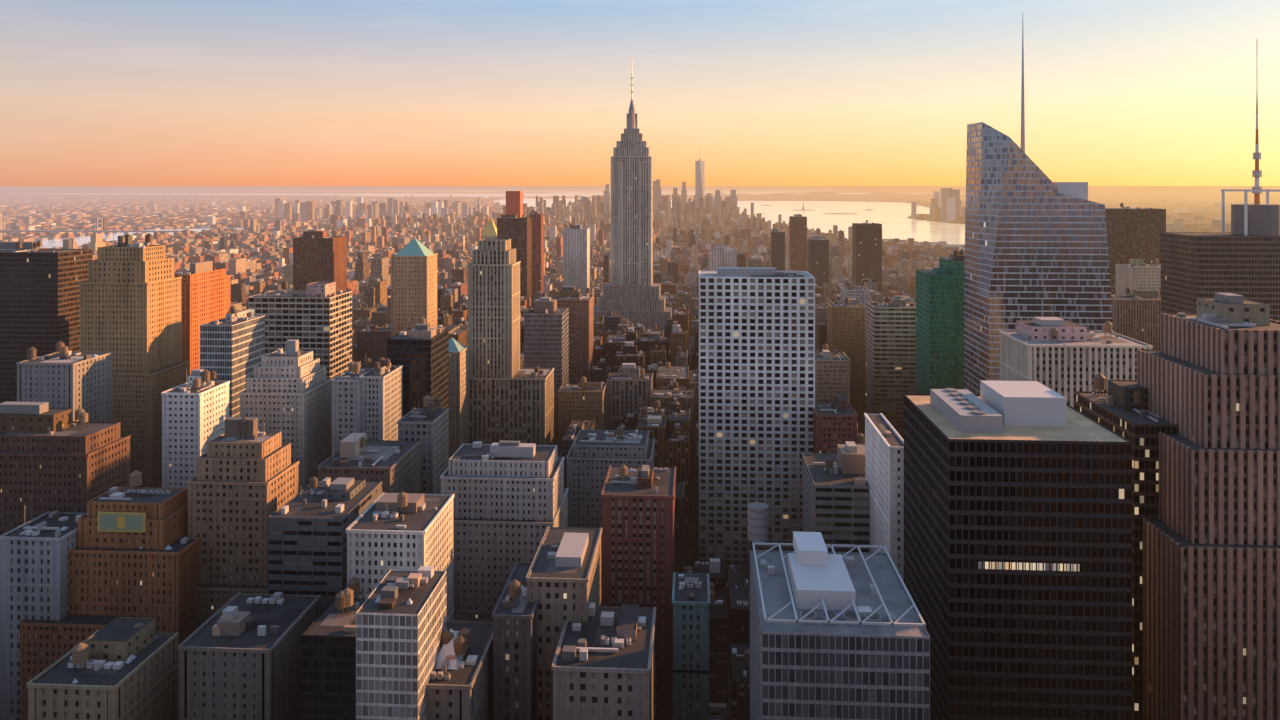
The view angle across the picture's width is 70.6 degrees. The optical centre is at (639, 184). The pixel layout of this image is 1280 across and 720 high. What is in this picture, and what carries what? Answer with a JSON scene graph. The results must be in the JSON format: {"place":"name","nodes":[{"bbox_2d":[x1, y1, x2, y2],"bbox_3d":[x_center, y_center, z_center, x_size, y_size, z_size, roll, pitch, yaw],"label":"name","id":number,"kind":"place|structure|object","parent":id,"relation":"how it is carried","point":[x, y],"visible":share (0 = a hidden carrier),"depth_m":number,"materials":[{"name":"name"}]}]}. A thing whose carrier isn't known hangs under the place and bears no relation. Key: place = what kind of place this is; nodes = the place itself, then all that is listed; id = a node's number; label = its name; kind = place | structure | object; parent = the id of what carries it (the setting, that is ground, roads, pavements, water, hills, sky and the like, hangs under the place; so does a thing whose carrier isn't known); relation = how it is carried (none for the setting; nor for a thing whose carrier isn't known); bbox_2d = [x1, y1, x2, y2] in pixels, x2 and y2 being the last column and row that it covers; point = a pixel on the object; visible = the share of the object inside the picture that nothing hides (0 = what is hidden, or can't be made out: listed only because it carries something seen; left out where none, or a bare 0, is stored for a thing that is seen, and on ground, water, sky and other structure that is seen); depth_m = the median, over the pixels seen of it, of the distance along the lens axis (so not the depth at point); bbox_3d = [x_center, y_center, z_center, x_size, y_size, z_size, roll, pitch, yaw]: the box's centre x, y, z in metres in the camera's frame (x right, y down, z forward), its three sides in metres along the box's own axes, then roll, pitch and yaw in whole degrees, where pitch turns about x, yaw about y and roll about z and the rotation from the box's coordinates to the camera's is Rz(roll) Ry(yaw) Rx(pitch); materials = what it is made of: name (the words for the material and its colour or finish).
{"place":"outdoors","nodes":[
{"label":"outdoors","id":0,"kind":"place"},
{"bbox_2d":[0,189,965,249],"bbox_3d":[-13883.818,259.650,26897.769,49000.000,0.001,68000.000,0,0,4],"label":"harbour water","id":1,"kind":"structure","parent":0,"point":[893,219],"depth_m":10917.63,"materials":[{"name":"grey liquid"}]},
{"bbox_2d":[802,202,854,213],"bbox_3d":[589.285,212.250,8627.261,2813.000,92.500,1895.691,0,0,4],"label":"harbour islands","id":2,"kind":"object","parent":1,"relation":"in","point":[829,213],"visible":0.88,"depth_m":8199.59,"materials":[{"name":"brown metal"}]},
{"bbox_2d":[761,205,964,248],"bbox_3d":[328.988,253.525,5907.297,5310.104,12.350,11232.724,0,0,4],"label":"piers and vessels","id":3,"kind":"object","parent":1,"relation":"on","point":[948,245],"visible":0.1,"depth_m":3761.90,"materials":[{"name":"brown metal"}]},
{"bbox_2d":[440,440,563,520],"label":"building","id":4,"kind":"structure","parent":0,"point":[509,480],"depth_m":425.45,"materials":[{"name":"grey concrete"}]},
{"bbox_2d":[0,186,1279,710],"bbox_3d":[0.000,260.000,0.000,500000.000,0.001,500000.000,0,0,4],"label":"ground","id":5,"kind":"structure","parent":0,"point":[506,188],"depth_m":94036.04,"materials":[{"name":"grey"}]},
{"bbox_2d":[0,505,86,719],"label":"building","id":6,"kind":"structure","parent":5,"relation":"on","point":[34,569],"depth_m":365.53,"materials":[{"name":"grey concrete"}]},
{"bbox_2d":[0,240,92,402],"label":"dark tower","id":7,"kind":"structure","parent":5,"relation":"on","point":[39,300],"depth_m":699.37,"materials":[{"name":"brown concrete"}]},
{"bbox_2d":[16,341,112,421],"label":"building","id":8,"kind":"structure","parent":5,"relation":"on","point":[65,378],"depth_m":524.60,"materials":[{"name":"white concrete"}]},
{"bbox_2d":[0,401,130,535],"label":"dark building","id":9,"kind":"structure","parent":5,"relation":"on","point":[54,459],"depth_m":397.79,"materials":[{"name":"brown brick"}]},
{"bbox_2d":[19,614,131,719],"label":"building","id":10,"kind":"structure","parent":5,"relation":"on","point":[44,644],"depth_m":360.90,"materials":[{"name":"brown brick"}]},
{"bbox_2d":[0,217,181,238],"bbox_3d":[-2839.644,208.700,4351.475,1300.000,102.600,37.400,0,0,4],"label":"williamsburg bridge","id":11,"kind":"structure","parent":5,"relation":"on","point":[96,230],"depth_m":4337.04,"materials":[{"name":"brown metal"}]},
{"bbox_2d":[27,617,178,719],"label":"building","id":12,"kind":"structure","parent":5,"relation":"on","point":[121,668],"depth_m":301.40,"materials":[{"name":"beige concrete"}]},
{"bbox_2d":[67,533,200,719],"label":"building","id":13,"kind":"structure","parent":5,"relation":"on","point":[157,585],"depth_m":368.22,"materials":[{"name":"brown brick"}]},
{"bbox_2d":[97,512,145,532],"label":"french building emblem","id":14,"kind":"object","parent":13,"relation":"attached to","point":[120,522],"visible":1,"depth_m":371.37,"materials":[{"name":"green metal"}]},
{"bbox_2d":[78,470,187,549],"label":"building","id":15,"kind":"structure","parent":13,"relation":"on","point":[165,510],"depth_m":374.70,"materials":[{"name":"brown brick"}]},
{"bbox_2d":[112,361,189,487],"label":"building","id":16,"kind":"structure","parent":5,"relation":"on","point":[137,406],"depth_m":595.45,"materials":[{"name":"brown concrete"}]},
{"bbox_2d":[79,232,181,372],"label":"skyscraper","id":17,"kind":"structure","parent":16,"relation":"on","point":[130,304],"depth_m":602.18,"materials":[{"name":"brown brick"}]},
{"bbox_2d":[161,369,229,499],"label":"building","id":18,"kind":"structure","parent":5,"relation":"on","point":[195,411],"depth_m":480.49,"materials":[{"name":"white concrete"}]},
{"bbox_2d":[174,260,230,374],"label":"building","id":19,"kind":"structure","parent":5,"relation":"on","point":[205,290],"depth_m":702.63,"materials":[{"name":"orange brick"}]},
{"bbox_2d":[194,584,267,630],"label":"building","id":20,"kind":"structure","parent":5,"relation":"on","point":[210,600],"depth_m":377.55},
{"bbox_2d":[187,417,298,585],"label":"tan building","id":21,"kind":"structure","parent":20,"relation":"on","point":[242,485],"depth_m":381.69,"materials":[{"name":"beige stone"}]},
{"bbox_2d":[200,309,264,416],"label":"building","id":22,"kind":"structure","parent":5,"relation":"on","point":[232,347],"depth_m":565.10,"materials":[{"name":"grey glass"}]},
{"bbox_2d":[178,592,320,719],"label":"building","id":23,"kind":"structure","parent":5,"relation":"on","point":[240,656],"depth_m":303.57,"materials":[{"name":"grey concrete"}]},
{"bbox_2d":[239,339,331,492],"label":"white building","id":24,"kind":"structure","parent":5,"relation":"on","point":[287,392],"depth_m":524.27,"materials":[{"name":"white concrete"}]},
{"bbox_2d":[248,281,351,378],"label":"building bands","id":25,"kind":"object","parent":5,"relation":"on","point":[316,318],"visible":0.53,"depth_m":640.81,"materials":[{"name":"beige concrete"}]},
{"bbox_2d":[293,231,346,290],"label":"brown building","id":26,"kind":"structure","parent":5,"relation":"on","point":[319,256],"depth_m":1150.89,"materials":[{"name":"brown brick"}]},
{"bbox_2d":[268,476,381,613],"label":"dark glass building","id":27,"kind":"structure","parent":5,"relation":"on","point":[312,522],"depth_m":350.60,"materials":[{"name":"grey concrete"}]},
{"bbox_2d":[302,573,370,719],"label":"building","id":28,"kind":"structure","parent":5,"relation":"on","point":[329,663],"depth_m":300.38,"materials":[{"name":"brown concrete"}]},
{"bbox_2d":[331,358,372,454],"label":"building","id":29,"kind":"structure","parent":5,"relation":"on","point":[346,403],"depth_m":520.27,"materials":[{"name":"beige concrete"}]},
{"bbox_2d":[317,433,419,492],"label":"dark roof building","id":30,"kind":"structure","parent":5,"relation":"on","point":[393,466],"depth_m":436.30,"materials":[{"name":"grey concrete"}]},
{"bbox_2d":[345,210,414,222],"bbox_3d":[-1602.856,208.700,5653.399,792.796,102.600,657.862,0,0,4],"label":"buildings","id":31,"kind":"structure","parent":5,"relation":"on","point":[355,219],"depth_m":5791.04,"materials":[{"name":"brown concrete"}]},
{"bbox_2d":[359,357,402,440],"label":"building","id":32,"kind":"structure","parent":5,"relation":"on","point":[381,397],"depth_m":523.93,"materials":[{"name":"white concrete"}]},
{"bbox_2d":[346,492,453,619],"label":"white building","id":33,"kind":"structure","parent":5,"relation":"on","point":[386,533],"depth_m":336.00,"materials":[{"name":"white concrete"}]},
{"bbox_2d":[356,566,445,719],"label":"white building","id":34,"kind":"structure","parent":5,"relation":"on","point":[400,621],"depth_m":262.49,"materials":[{"name":"white concrete"}]},
{"bbox_2d":[391,253,437,336],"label":"pyramid building","id":35,"kind":"structure","parent":5,"relation":"on","point":[413,290],"depth_m":800.41,"materials":[{"name":"beige stone"}]},
{"bbox_2d":[387,317,448,466],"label":"dark building","id":36,"kind":"structure","parent":5,"relation":"on","point":[419,352],"depth_m":560.59,"materials":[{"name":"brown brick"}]},
{"bbox_2d":[397,395,448,493],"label":"building","id":37,"kind":"structure","parent":5,"relation":"on","point":[427,427],"depth_m":483.51,"materials":[{"name":"grey concrete"}]},
{"bbox_2d":[426,620,492,719],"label":"building","id":38,"kind":"structure","parent":5,"relation":"on","point":[464,691],"depth_m":280.66,"materials":[{"name":"beige concrete"}]},
{"bbox_2d":[437,210,491,217],"bbox_3d":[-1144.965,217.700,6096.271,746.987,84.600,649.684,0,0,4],"label":"brooklyn bridge","id":39,"kind":"structure","parent":5,"relation":"on","point":[448,211],"depth_m":6186.15,"materials":[{"name":"brown metal"}]},
{"bbox_2d":[40,195,964,719],"bbox_3d":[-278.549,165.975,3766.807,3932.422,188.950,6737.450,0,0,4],"label":"city buildings","id":40,"kind":"structure","parent":5,"relation":"on","point":[644,379],"depth_m":1770.83,"materials":[{"name":"brown concrete"}]},
{"bbox_2d":[453,488,567,620],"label":"building","id":41,"kind":"structure","parent":5,"relation":"on","point":[488,554],"depth_m":420.24,"materials":[{"name":"grey concrete"}]},
{"bbox_2d":[497,213,531,305],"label":"dark brown building","id":42,"kind":"structure","parent":5,"relation":"on","point":[516,230],"depth_m":1600.12,"materials":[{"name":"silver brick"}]},
{"bbox_2d":[492,562,537,719],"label":"building","id":43,"kind":"structure","parent":5,"relation":"on","point":[514,614],"depth_m":290.29,"materials":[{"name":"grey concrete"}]},
{"bbox_2d":[529,209,543,307],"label":"skyscraper","id":44,"kind":"structure","parent":5,"relation":"on","point":[537,251],"depth_m":1700.35,"materials":[{"name":"silver brick"}]},
{"bbox_2d":[524,297,568,389],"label":"building","id":45,"kind":"structure","parent":5,"relation":"on","point":[546,332],"depth_m":760.47,"materials":[{"name":"grey concrete"}]},
{"bbox_2d":[557,449,561,456],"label":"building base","id":46,"kind":"object","parent":5,"relation":"on","point":[559,452],"depth_m":681.81,"materials":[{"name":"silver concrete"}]},
{"bbox_2d":[468,366,553,444],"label":"building","id":47,"kind":"structure","parent":46,"relation":"on","point":[519,406],"depth_m":646.44,"materials":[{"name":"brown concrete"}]},
{"bbox_2d":[467,239,520,377],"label":"building","id":48,"kind":"structure","parent":47,"relation":"on","point":[494,308],"depth_m":650.51,"materials":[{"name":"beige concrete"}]},
{"bbox_2d":[526,526,601,719],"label":"building","id":49,"kind":"structure","parent":5,"relation":"on","point":[563,577],"depth_m":300.70,"materials":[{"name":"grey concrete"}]},
{"bbox_2d":[555,286,593,383],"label":"building","id":50,"kind":"structure","parent":5,"relation":"on","point":[581,327],"depth_m":899.94,"materials":[{"name":"brown brick"}]},
{"bbox_2d":[563,224,589,294],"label":"skyscraper","id":51,"kind":"structure","parent":5,"relation":"on","point":[576,256],"depth_m":1500.46,"materials":[{"name":"white concrete"}]},
{"bbox_2d":[395,191,768,669],"bbox_3d":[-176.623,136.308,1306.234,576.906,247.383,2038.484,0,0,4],"label":"roofs","id":52,"kind":"structure","parent":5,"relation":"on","point":[758,524],"depth_m":400.66,"materials":[{"name":"teal metal"}]},
{"bbox_2d":[552,603,655,719],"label":"building","id":53,"kind":"structure","parent":5,"relation":"on","point":[603,665],"depth_m":273.24,"materials":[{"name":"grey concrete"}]},
{"bbox_2d":[566,426,654,605],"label":"building","id":54,"kind":"structure","parent":5,"relation":"on","point":[592,456],"depth_m":501.34,"materials":[{"name":"grey concrete"}]},
{"bbox_2d":[594,78,671,336],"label":"skyscraper","id":55,"kind":"structure","parent":5,"relation":"on","point":[632,293],"depth_m":1268.78,"materials":[{"name":"grey stone"}]},
{"bbox_2d":[601,465,675,719],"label":"brick building","id":56,"kind":"structure","parent":5,"relation":"on","point":[638,535],"depth_m":380.13,"materials":[{"name":"red brick"}]},
{"bbox_2d":[0,188,1279,241],"bbox_3d":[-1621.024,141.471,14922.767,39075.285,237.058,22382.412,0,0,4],"label":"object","id":57,"kind":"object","parent":5,"relation":"on","point":[59,212],"visible":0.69,"depth_m":7602.14,"materials":[{"name":"brown concrete"}]},
{"bbox_2d":[672,572,709,719],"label":"teal building","id":58,"kind":"structure","parent":5,"relation":"on","point":[691,605],"depth_m":330.19,"materials":[{"name":"concrete"}]},
{"bbox_2d":[687,529,720,719],"bbox_3d":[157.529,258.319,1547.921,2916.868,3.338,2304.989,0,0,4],"label":"street vehicles","id":59,"kind":"object","parent":5,"relation":"on","point":[714,712],"depth_m":443.81,"materials":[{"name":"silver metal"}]},
{"bbox_2d":[710,244,736,269],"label":"building","id":60,"kind":"structure","parent":5,"relation":"on","point":[722,256],"depth_m":1400.60,"materials":[{"name":"grey concrete"}]},
{"bbox_2d":[653,221,850,707],"bbox_3d":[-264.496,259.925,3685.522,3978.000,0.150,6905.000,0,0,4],"label":"pavements","id":61,"kind":"structure","parent":5,"relation":"on","point":[722,705],"depth_m":612.53,"materials":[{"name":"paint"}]},
{"bbox_2d":[699,267,814,571],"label":"skyscraper","id":62,"kind":"structure","parent":5,"relation":"on","point":[756,364],"depth_m":540.56,"materials":[{"name":"white concrete"}]},
{"bbox_2d":[553,222,962,719],"bbox_3d":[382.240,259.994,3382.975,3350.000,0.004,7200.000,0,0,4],"label":"road surfaces","id":63,"kind":"object","parent":5,"relation":"on","point":[722,716],"visible":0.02,"depth_m":444.72,"materials":[{"name":"grey asphalt"}]},
{"bbox_2d":[449,346,468,458],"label":"building","id":64,"kind":"structure","parent":63,"relation":"on","point":[458,399],"depth_m":619.87,"materials":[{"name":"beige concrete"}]},
{"bbox_2d":[603,159,949,223],"bbox_3d":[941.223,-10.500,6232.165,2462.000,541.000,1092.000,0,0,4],"label":"distant skyscrapers","id":65,"kind":"structure","parent":5,"relation":"on","point":[700,182],"depth_m":6080.42,"materials":[{"name":"silver metal"}]},
{"bbox_2d":[771,228,784,270],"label":"building","id":66,"kind":"structure","parent":5,"relation":"on","point":[777,250],"depth_m":2200.18,"materials":[{"name":"brown concrete"}]},
{"bbox_2d":[789,214,806,270],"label":"building","id":67,"kind":"structure","parent":5,"relation":"on","point":[797,242],"depth_m":2400.25,"materials":[{"name":"brown concrete"}]},
{"bbox_2d":[807,235,828,286],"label":"building","id":68,"kind":"structure","parent":5,"relation":"on","point":[818,257],"depth_m":2000.25,"materials":[{"name":"brown concrete"}]},
{"bbox_2d":[815,343,850,402],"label":"cream building","id":69,"kind":"structure","parent":5,"relation":"on","point":[832,372],"depth_m":700.40,"materials":[{"name":"beige concrete"}]},
{"bbox_2d":[812,393,857,453],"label":"brick building","id":70,"kind":"structure","parent":5,"relation":"on","point":[836,416],"depth_m":520.61,"materials":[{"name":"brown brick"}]},
{"bbox_2d":[802,437,869,552],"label":"building","id":71,"kind":"structure","parent":5,"relation":"on","point":[835,499],"depth_m":380.94,"materials":[{"name":"grey concrete"}]},
{"bbox_2d":[750,550,929,719],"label":"office building","id":72,"kind":"structure","parent":5,"relation":"on","point":[813,671],"depth_m":224.82,"materials":[{"name":"grey concrete"}]},
{"bbox_2d":[752,532,925,625],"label":"rooftop structure","id":73,"kind":"object","parent":72,"relation":"on","point":[820,578],"visible":1,"depth_m":243.08,"materials":[{"name":"silver metal"}]},
{"bbox_2d":[826,297,864,441],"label":"tan building","id":74,"kind":"structure","parent":5,"relation":"on","point":[846,326],"depth_m":899.88,"materials":[{"name":"brown concrete"}]},
{"bbox_2d":[840,281,869,342],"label":"building","id":75,"kind":"structure","parent":5,"relation":"on","point":[860,294],"depth_m":1100.57,"materials":[{"name":"beige concrete"}]},
{"bbox_2d":[852,220,881,292],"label":"building","id":76,"kind":"structure","parent":5,"relation":"on","point":[866,249],"depth_m":2100.38,"materials":[{"name":"brown concrete"}]},
{"bbox_2d":[864,413,903,581],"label":"white building","id":77,"kind":"structure","parent":5,"relation":"on","point":[884,459],"depth_m":350.63,"materials":[{"name":"white concrete"}]},
{"bbox_2d":[865,296,915,439],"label":"building","id":78,"kind":"structure","parent":5,"relation":"on","point":[890,353],"depth_m":800.80,"materials":[{"name":"grey concrete"}]},
{"bbox_2d":[916,260,954,393],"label":"green building","id":79,"kind":"structure","parent":5,"relation":"on","point":[935,328],"depth_m":700.49,"materials":[{"name":"green glass"}]},
{"bbox_2d":[939,249,964,388],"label":"green building","id":80,"kind":"structure","parent":5,"relation":"on","point":[954,263],"depth_m":700.60,"materials":[{"name":"green glass"}]},
{"bbox_2d":[904,394,1131,719],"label":"black building","id":81,"kind":"structure","parent":5,"relation":"on","point":[1023,644],"depth_m":265.54,"materials":[{"name":"black glass"}]},
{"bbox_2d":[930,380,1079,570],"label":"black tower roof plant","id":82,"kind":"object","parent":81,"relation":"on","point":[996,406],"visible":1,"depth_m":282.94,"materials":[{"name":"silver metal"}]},
{"bbox_2d":[964,21,1113,394],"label":"skyscraper with spire","id":83,"kind":"structure","parent":5,"relation":"on","point":[1036,243],"depth_m":601.66,"materials":[{"name":"grey glass"}]},
{"bbox_2d":[999,317,1152,406],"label":"building","id":84,"kind":"structure","parent":5,"relation":"on","point":[1064,358],"depth_m":471.76,"materials":[{"name":"white concrete"}]},
{"bbox_2d":[1074,373,1178,719],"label":"dark building","id":85,"kind":"structure","parent":5,"relation":"on","point":[1119,407],"depth_m":314.98,"materials":[{"name":"black concrete"}]},
{"bbox_2d":[1105,203,1165,293],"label":"high-rise building","id":86,"kind":"structure","parent":5,"relation":"on","point":[1133,233],"depth_m":1300.68,"materials":[{"name":"brown concrete"}]},
{"bbox_2d":[1111,287,1160,349],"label":"striped building","id":87,"kind":"structure","parent":5,"relation":"on","point":[1136,314],"depth_m":801.13,"materials":[{"name":"brown concrete"}]},
{"bbox_2d":[1115,258,1160,293],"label":"beige building","id":88,"kind":"structure","parent":5,"relation":"on","point":[1136,274],"depth_m":1001.41,"materials":[{"name":"beige concrete"}]},
{"bbox_2d":[1137,293,1279,719],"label":"skyscraper","id":89,"kind":"structure","parent":5,"relation":"on","point":[1208,374],"depth_m":294.59,"materials":[{"name":"brown stone"}]},
{"bbox_2d":[1161,91,1279,320],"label":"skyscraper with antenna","id":90,"kind":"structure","parent":5,"relation":"on","point":[1242,258],"depth_m":643.74,"materials":[{"name":"grey concrete"}]},
{"bbox_2d":[0,187,1279,199],"bbox_3d":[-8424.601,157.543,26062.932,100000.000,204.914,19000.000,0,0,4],"label":"distant hills","id":91,"kind":"structure","parent":0,"point":[870,194],"depth_m":29094.43,"materials":[{"name":"brown soil"}]},
{"bbox_2d":[0,0,1279,185],"label":"sky","id":92,"kind":"structure","parent":0,"point":[93,92],"materials":[{"name":"orange"}]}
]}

